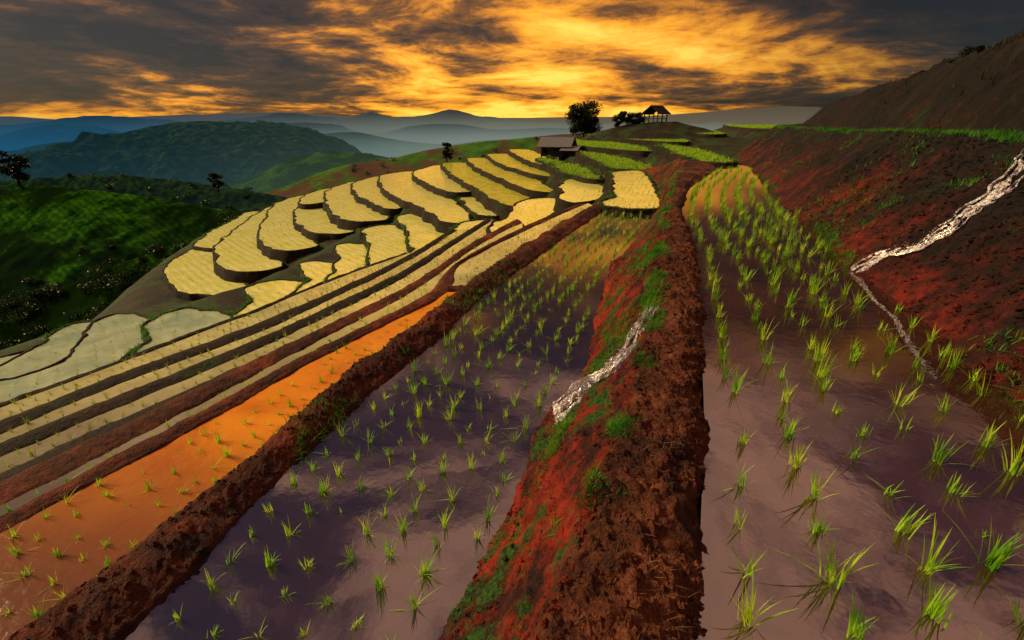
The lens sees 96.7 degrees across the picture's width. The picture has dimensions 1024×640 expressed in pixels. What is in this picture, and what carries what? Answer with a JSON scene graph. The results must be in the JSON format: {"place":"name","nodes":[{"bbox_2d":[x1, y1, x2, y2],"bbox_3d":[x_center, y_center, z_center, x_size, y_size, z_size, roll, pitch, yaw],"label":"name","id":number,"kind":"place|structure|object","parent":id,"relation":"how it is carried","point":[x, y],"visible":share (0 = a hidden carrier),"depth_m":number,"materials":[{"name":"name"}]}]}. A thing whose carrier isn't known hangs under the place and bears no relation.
{"place":"outdoors","nodes":[
{"label":"outdoors","id":0,"kind":"place"},
{"bbox_2d":[0,353,20,363],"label":"paddy field","id":1,"kind":"structure","parent":0,"point":[4,359],"depth_m":22.47,"materials":[{"name":"liquid"}]},
{"bbox_2d":[0,142,67,158],"bbox_3d":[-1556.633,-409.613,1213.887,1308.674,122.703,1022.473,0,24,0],"label":"mountain","id":2,"kind":"structure","parent":0,"point":[32,148],"depth_m":1126.43,"materials":[{"name":"blue"}]},
{"bbox_2d":[0,322,90,378],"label":"paddy field","id":3,"kind":"structure","parent":0,"point":[25,363],"depth_m":21.38,"materials":[{"name":"liquid"}]},
{"bbox_2d":[0,124,121,150],"bbox_3d":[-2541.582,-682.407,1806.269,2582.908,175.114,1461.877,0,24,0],"label":"mountain","id":4,"kind":"structure","parent":0,"point":[27,137],"depth_m":1672.74,"materials":[{"name":"blue"}]},
{"bbox_2d":[0,314,149,401],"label":"paddy field","id":5,"kind":"structure","parent":0,"point":[104,346],"depth_m":20.32,"materials":[{"name":"liquid"}]},
{"bbox_2d":[0,243,189,349],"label":"green hill","id":6,"kind":"structure","parent":0,"point":[54,310],"depth_m":63.75,"materials":[{"name":"green plant"}]},
{"bbox_2d":[0,209,240,349],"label":"distant bushes","id":7,"kind":"object","parent":6,"relation":"on","point":[118,281],"visible":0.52,"depth_m":63.79,"materials":[{"name":"green plant"}]},
{"bbox_2d":[0,187,243,305],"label":"green hill","id":8,"kind":"structure","parent":0,"point":[45,232],"depth_m":88.40,"materials":[{"name":"green plant"}]},
{"bbox_2d":[0,175,286,211],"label":"forest hill","id":9,"kind":"structure","parent":0,"point":[166,189],"depth_m":147.94,"materials":[{"name":"green plant"}]},
{"bbox_2d":[137,309,229,352],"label":"paddy field","id":10,"kind":"structure","parent":0,"point":[184,323],"depth_m":21.94,"materials":[{"name":"liquid"}]},
{"bbox_2d":[0,120,371,186],"bbox_3d":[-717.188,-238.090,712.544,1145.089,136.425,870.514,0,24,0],"label":"forest mountain","id":11,"kind":"structure","parent":0,"point":[199,151],"depth_m":598.13,"materials":[{"name":"teal plant"}]},
{"bbox_2d":[164,249,245,294],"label":"paddy field","id":12,"kind":"structure","parent":0,"point":[175,268],"depth_m":35.71,"materials":[{"name":"liquid"}]},
{"bbox_2d":[2,149,653,395],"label":"rice seedlings","id":13,"kind":"object","parent":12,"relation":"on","point":[365,229],"visible":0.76,"depth_m":39.51,"materials":[{"name":"plant"}]},
{"bbox_2d":[0,253,410,419],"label":"paddy water","id":14,"kind":"structure","parent":0,"point":[31,402],"depth_m":15.61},
{"bbox_2d":[6,254,402,416],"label":"rice seedlings","id":15,"kind":"object","parent":14,"relation":"on","point":[63,386],"visible":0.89,"depth_m":16.11,"materials":[{"name":"green plant"}]},
{"bbox_2d":[194,211,256,247],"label":"paddy field","id":16,"kind":"structure","parent":0,"point":[207,241],"depth_m":47.98,"materials":[{"name":"liquid"}]},
{"bbox_2d":[0,292,454,639],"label":"paddy water","id":17,"kind":"structure","parent":0,"point":[117,519],"depth_m":5.26,"materials":[{"name":"orange liquid"}]},
{"bbox_2d":[0,300,442,620],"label":"rice seedlings","id":18,"kind":"object","parent":17,"relation":"in","point":[15,552],"visible":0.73,"depth_m":5.18,"materials":[{"name":"green plant"}]},
{"bbox_2d":[0,229,468,442],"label":"paddy water","id":19,"kind":"structure","parent":0,"point":[111,392],"depth_m":12.43,"materials":[{"name":"beige liquid"}]},
{"bbox_2d":[7,229,467,438],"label":"rice seedlings","id":20,"kind":"object","parent":19,"relation":"on","point":[263,330],"visible":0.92,"depth_m":13.14,"materials":[{"name":"green plant"}]},
{"bbox_2d":[0,221,490,472],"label":"paddy water","id":21,"kind":"structure","parent":0,"point":[14,459],"depth_m":10.37,"materials":[{"name":"beige liquid"}]},
{"bbox_2d":[3,226,484,466],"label":"rice seedlings","id":22,"kind":"object","parent":21,"relation":"on","point":[31,454],"visible":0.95,"depth_m":11.24,"materials":[{"name":"green plant"}]},
{"bbox_2d":[214,207,281,270],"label":"paddy field","id":23,"kind":"structure","parent":0,"point":[240,261],"depth_m":39.19,"materials":[{"name":"liquid"}]},
{"bbox_2d":[0,223,521,515],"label":"paddy water","id":24,"kind":"structure","parent":0,"point":[19,501],"depth_m":8.57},
{"bbox_2d":[2,226,513,514],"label":"rice seedlings","id":25,"kind":"object","parent":24,"relation":"on","point":[110,455],"visible":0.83,"depth_m":8.72,"materials":[{"name":"green plant"}]},
{"bbox_2d":[234,280,301,316],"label":"paddy field","id":26,"kind":"structure","parent":0,"point":[265,296],"depth_m":26.89,"materials":[{"name":"liquid"}]},
{"bbox_2d":[259,196,316,249],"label":"paddy field","id":27,"kind":"structure","parent":0,"point":[297,239],"depth_m":42.63,"materials":[{"name":"liquid"}]},
{"bbox_2d":[222,151,390,192],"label":"green hill","id":28,"kind":"structure","parent":0,"point":[287,172],"depth_m":359.85,"materials":[{"name":"green plant"}]},
{"bbox_2d":[297,261,331,291],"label":"paddy field","id":29,"kind":"structure","parent":0,"point":[315,272],"depth_m":29.12,"materials":[{"name":"liquid"}]},
{"bbox_2d":[299,188,329,203],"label":"paddy field","id":30,"kind":"structure","parent":0,"point":[308,198],"depth_m":54.20,"materials":[{"name":"liquid"}]},
{"bbox_2d":[294,208,351,233],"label":"paddy field","id":31,"kind":"structure","parent":0,"point":[313,214],"depth_m":43.88,"materials":[{"name":"liquid"}]},
{"bbox_2d":[328,243,366,279],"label":"paddy field","id":32,"kind":"structure","parent":0,"point":[344,262],"depth_m":30.77,"materials":[{"name":"liquid"}]},
{"bbox_2d":[325,182,387,220],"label":"paddy field","id":33,"kind":"structure","parent":0,"point":[345,191],"depth_m":46.35,"materials":[{"name":"liquid"}]},
{"bbox_2d":[0,109,732,134],"bbox_3d":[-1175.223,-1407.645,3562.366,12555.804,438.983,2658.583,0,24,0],"label":"mountain","id":34,"kind":"structure","parent":0,"point":[371,122],"depth_m":3411.26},
{"bbox_2d":[352,176,400,208],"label":"paddy field","id":35,"kind":"structure","parent":0,"point":[364,184],"depth_m":51.78,"materials":[{"name":"liquid"}]},
{"bbox_2d":[0,122,763,359],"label":"ground","id":36,"kind":"structure","parent":0,"point":[150,292],"depth_m":36.91,"materials":[{"name":"green plant"}]},
{"bbox_2d":[0,150,31,189],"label":"broadleaf tree","id":37,"kind":"object","parent":36,"relation":"on","point":[15,172],"visible":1,"depth_m":58.97,"materials":[{"name":"green plant"}]},
{"bbox_2d":[0,252,407,406],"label":"earth bund","id":38,"kind":"structure","parent":36,"relation":"on","point":[73,378],"depth_m":15.64,"materials":[{"name":"soil"}]},
{"bbox_2d":[206,172,224,192],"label":"broadleaf tree","id":39,"kind":"object","parent":36,"relation":"on","point":[215,178],"visible":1,"depth_m":118.27,"materials":[{"name":"green plant"}]},
{"bbox_2d":[0,229,456,434],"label":"earth bund","id":40,"kind":"structure","parent":36,"relation":"on","point":[16,420],"depth_m":13.07,"materials":[{"name":"soil"}]},
{"bbox_2d":[0,219,490,456],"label":"earth bund","id":41,"kind":"structure","parent":36,"relation":"on","point":[30,437],"depth_m":10.71,"materials":[{"name":"soil"}]},
{"bbox_2d":[0,219,524,505],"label":"earth bund","id":42,"kind":"structure","parent":36,"relation":"on","point":[56,462],"depth_m":8.08,"materials":[{"name":"soil"}]},
{"bbox_2d":[0,203,591,532],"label":"earth bund","id":43,"kind":"structure","parent":36,"relation":"on","point":[114,463],"depth_m":6.79,"materials":[{"name":"soil"}]},
{"bbox_2d":[447,285,462,291],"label":"earth dam","id":44,"kind":"structure","parent":43,"relation":"on","point":[452,288],"depth_m":11.56,"materials":[{"name":"soil"}]},
{"bbox_2d":[11,202,600,639],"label":"earth bund","id":45,"kind":"structure","parent":36,"relation":"on","point":[87,608],"depth_m":4.32,"materials":[{"name":"soil"}]},
{"bbox_2d":[8,250,518,639],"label":"soil clods","id":46,"kind":"object","parent":45,"relation":"on","point":[57,630],"visible":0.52,"depth_m":4.26,"materials":[{"name":"brown soil"}]},
{"bbox_2d":[271,220,577,463],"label":"bank weeds","id":47,"kind":"object","parent":45,"relation":"on","point":[447,298],"visible":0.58,"depth_m":5.67,"materials":[{"name":"green plant"}]},
{"bbox_2d":[0,124,769,380],"bbox_3d":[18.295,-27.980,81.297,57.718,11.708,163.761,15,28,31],"label":"terrace banks","id":48,"kind":"object","parent":36,"relation":"on","point":[499,210],"visible":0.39,"depth_m":37.46,"materials":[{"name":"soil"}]},
{"bbox_2d":[442,142,452,161],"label":"broadleaf tree","id":49,"kind":"object","parent":36,"relation":"on","point":[445,153],"visible":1,"depth_m":71.07,"materials":[{"name":"green plant"}]},
{"bbox_2d":[537,136,580,160],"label":"farm hut","id":50,"kind":"object","parent":36,"relation":"on","point":[557,146],"visible":0.8,"depth_m":55.30,"materials":[{"name":"brown wood"}]},
{"bbox_2d":[564,100,602,137],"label":"broadleaf tree","id":51,"kind":"object","parent":36,"relation":"on","point":[583,118],"visible":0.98,"depth_m":86.42,"materials":[{"name":"green plant"}]},
{"bbox_2d":[612,111,627,127],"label":"bush","id":52,"kind":"object","parent":36,"relation":"on","point":[621,116],"visible":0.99,"depth_m":69.16,"materials":[{"name":"green plant"}]},
{"bbox_2d":[623,112,647,124],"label":"bush","id":53,"kind":"object","parent":36,"relation":"on","point":[639,119],"visible":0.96,"depth_m":69.29,"materials":[{"name":"green plant"}]},
{"bbox_2d":[642,105,670,122],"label":"field shelter","id":54,"kind":"object","parent":36,"relation":"on","point":[653,109],"visible":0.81,"depth_m":69.13,"materials":[{"name":"brown wood"}]},
{"bbox_2d":[362,225,407,263],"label":"paddy field","id":55,"kind":"structure","parent":0,"point":[398,235],"depth_m":33.43,"materials":[{"name":"liquid"}]},
{"bbox_2d":[121,212,651,639],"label":"paddy water","id":56,"kind":"structure","parent":0,"point":[326,530],"depth_m":4.54,"materials":[{"name":"liquid"}]},
{"bbox_2d":[172,210,647,639],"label":"rice seedlings","id":57,"kind":"object","parent":56,"relation":"in","point":[359,486],"visible":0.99,"depth_m":5.33,"materials":[{"name":"green plant"}]},
{"bbox_2d":[0,106,821,124],"bbox_3d":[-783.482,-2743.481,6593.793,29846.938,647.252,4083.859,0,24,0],"label":"mountain","id":58,"kind":"structure","parent":0,"point":[780,115],"depth_m":6332.00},
{"bbox_2d":[325,132,508,157],"bbox_3d":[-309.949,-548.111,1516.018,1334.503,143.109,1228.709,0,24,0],"label":"mountain","id":59,"kind":"structure","parent":0,"point":[375,145],"depth_m":1449.04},
{"bbox_2d":[397,214,443,252],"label":"paddy field","id":60,"kind":"structure","parent":0,"point":[422,235],"depth_m":34.64,"materials":[{"name":"liquid"}]},
{"bbox_2d":[265,133,581,197],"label":"green hill","id":61,"kind":"structure","parent":0,"point":[336,176],"depth_m":223.94,"materials":[{"name":"green plant"}]},
{"bbox_2d":[62,136,537,209],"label":"distant trees","id":62,"kind":"object","parent":61,"relation":"on","point":[245,196],"visible":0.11,"depth_m":147.56,"materials":[{"name":"green plant"}]},
{"bbox_2d":[379,171,468,222],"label":"paddy field","id":63,"kind":"structure","parent":0,"point":[443,212],"depth_m":44.64,"materials":[{"name":"liquid"}]},
{"bbox_2d":[413,165,467,191],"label":"paddy field","id":64,"kind":"structure","parent":0,"point":[426,175],"depth_m":53.06,"materials":[{"name":"liquid"}]},
{"bbox_2d":[286,122,598,143],"bbox_3d":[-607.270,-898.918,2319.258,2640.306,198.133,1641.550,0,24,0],"label":"mountain","id":65,"kind":"structure","parent":0,"point":[442,133],"depth_m":2220.28,"materials":[{"name":"grey"}]},
{"bbox_2d":[455,220,492,229],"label":"paddy field","id":66,"kind":"structure","parent":0,"point":[465,225],"depth_m":32.68,"materials":[{"name":"liquid"}]},
{"bbox_2d":[460,196,495,215],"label":"paddy field","id":67,"kind":"structure","parent":0,"point":[470,203],"depth_m":38.88,"materials":[{"name":"liquid"}]},
{"bbox_2d":[442,162,528,204],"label":"paddy field","id":68,"kind":"structure","parent":0,"point":[494,190],"depth_m":45.15,"materials":[{"name":"gold water"}]},
{"bbox_2d":[467,158,552,191],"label":"paddy field","id":69,"kind":"structure","parent":0,"point":[517,178],"depth_m":47.12,"materials":[{"name":"gold liquid"}]},
{"bbox_2d":[0,0,1023,118],"label":"sky","id":70,"kind":"structure","parent":0,"point":[59,58],"materials":[{"name":"orange"}]},
{"bbox_2d":[487,154,549,175],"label":"paddy field","id":71,"kind":"structure","parent":0,"point":[510,161],"depth_m":56.53,"materials":[{"name":"gold liquid"}]},
{"bbox_2d":[452,203,591,285],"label":"paddy water","id":72,"kind":"structure","parent":0,"point":[496,253],"depth_m":15.19,"materials":[{"name":"yellow liquid"}]},
{"bbox_2d":[458,208,582,279],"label":"rice seedlings","id":73,"kind":"object","parent":72,"relation":"in","point":[512,247],"visible":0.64,"depth_m":15.80,"materials":[{"name":"green plant"}]},
{"bbox_2d":[489,198,555,231],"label":"paddy field","id":74,"kind":"structure","parent":0,"point":[537,209],"depth_m":28.11,"materials":[{"name":"liquid"}]},
{"bbox_2d":[509,149,545,164],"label":"paddy field","id":75,"kind":"structure","parent":0,"point":[531,153],"depth_m":63.96,"materials":[{"name":"gold liquid"}]},
{"bbox_2d":[551,163,598,178],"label":"paddy field","id":76,"kind":"structure","parent":0,"point":[564,167],"depth_m":39.60,"materials":[{"name":"green plant"}]},
{"bbox_2d":[439,158,716,639],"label":"earth embankment","id":77,"kind":"structure","parent":0,"point":[680,513],"depth_m":3.19,"materials":[{"name":"soil"}]},
{"bbox_2d":[443,226,661,639],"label":"soil clods","id":78,"kind":"object","parent":77,"relation":"on","point":[544,621],"visible":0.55,"depth_m":3.42,"materials":[{"name":"brown soil"}]},
{"bbox_2d":[544,306,658,422],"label":"waterfall stream","id":79,"kind":"structure","parent":77,"relation":"on","point":[614,364],"depth_m":5.28,"materials":[{"name":"liquid"}]},
{"bbox_2d":[523,170,680,536],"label":"bank weeds","id":80,"kind":"object","parent":77,"relation":"on","point":[573,412],"visible":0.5,"depth_m":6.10,"materials":[{"name":"green plant"}]},
{"bbox_2d":[562,213,708,639],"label":"soil clods","id":81,"kind":"object","parent":77,"relation":"on","point":[652,525],"visible":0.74,"depth_m":2.56,"materials":[{"name":"brown soil"}]},
{"bbox_2d":[574,245,709,639],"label":"straw litter","id":82,"kind":"object","parent":77,"relation":"on","point":[642,514],"visible":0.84,"depth_m":2.36,"materials":[{"name":"plant"}]},
{"bbox_2d":[558,179,602,201],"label":"paddy field","id":83,"kind":"structure","parent":0,"point":[588,194],"depth_m":30.40,"materials":[{"name":"liquid"}]},
{"bbox_2d":[578,151,649,169],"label":"paddy field","id":84,"kind":"structure","parent":0,"point":[608,165],"depth_m":39.57,"materials":[{"name":"green plant"}]},
{"bbox_2d":[578,143,649,150],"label":"paddy field","id":85,"kind":"structure","parent":0,"point":[617,148],"depth_m":51.47,"materials":[{"name":"green plant"}]},
{"bbox_2d":[603,170,659,207],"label":"paddy field","id":86,"kind":"structure","parent":0,"point":[647,196],"depth_m":22.45,"materials":[{"name":"liquid"}]},
{"bbox_2d":[536,124,776,178],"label":"terrace grass","id":87,"kind":"structure","parent":0,"point":[678,150],"depth_m":42.95,"materials":[{"name":"green plant"}]},
{"bbox_2d":[661,145,733,161],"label":"paddy field","id":88,"kind":"structure","parent":0,"point":[700,156],"depth_m":29.02,"materials":[{"name":"green plant"}]},
{"bbox_2d":[682,165,1023,639],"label":"paddy water","id":89,"kind":"structure","parent":0,"point":[889,590],"depth_m":3.22,"materials":[{"name":"brown liquid"}]},
{"bbox_2d":[689,166,1023,639],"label":"rice seedlings","id":90,"kind":"object","parent":89,"relation":"on","point":[996,559],"visible":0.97,"depth_m":3.44,"materials":[{"name":"green plant"}]},
{"bbox_2d":[735,28,1023,403],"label":"hillside","id":91,"kind":"structure","parent":0,"point":[984,104],"depth_m":9.06,"materials":[{"name":"soil"}]},
{"bbox_2d":[737,128,1023,414],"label":"bank weeds","id":92,"kind":"object","parent":91,"relation":"on","point":[960,182],"visible":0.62,"depth_m":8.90,"materials":[{"name":"green plant"}]},
{"bbox_2d":[789,131,1023,399],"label":"soil clods","id":93,"kind":"object","parent":91,"relation":"on","point":[1017,365],"visible":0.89,"depth_m":6.31,"materials":[{"name":"brown soil"}]},
{"bbox_2d":[797,30,1023,132],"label":"bank weeds","id":94,"kind":"object","parent":91,"relation":"on","point":[1003,46],"visible":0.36,"depth_m":13.51,"materials":[{"name":"green plant"}]},
{"bbox_2d":[851,153,1023,273],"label":"waterfall stream","id":95,"kind":"structure","parent":91,"relation":"on","point":[1003,185],"depth_m":6.25,"materials":[{"name":"liquid"}]},
{"bbox_2d":[946,45,984,63],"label":"hillside shrubs","id":96,"kind":"object","parent":91,"relation":"on","point":[968,50],"visible":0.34,"depth_m":22.49,"materials":[{"name":"green plant"}]},
{"bbox_2d":[775,124,1023,142],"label":"ledge grass","id":97,"kind":"structure","parent":0,"point":[966,131],"depth_m":9.20,"materials":[{"name":"green plant"}]}
]}

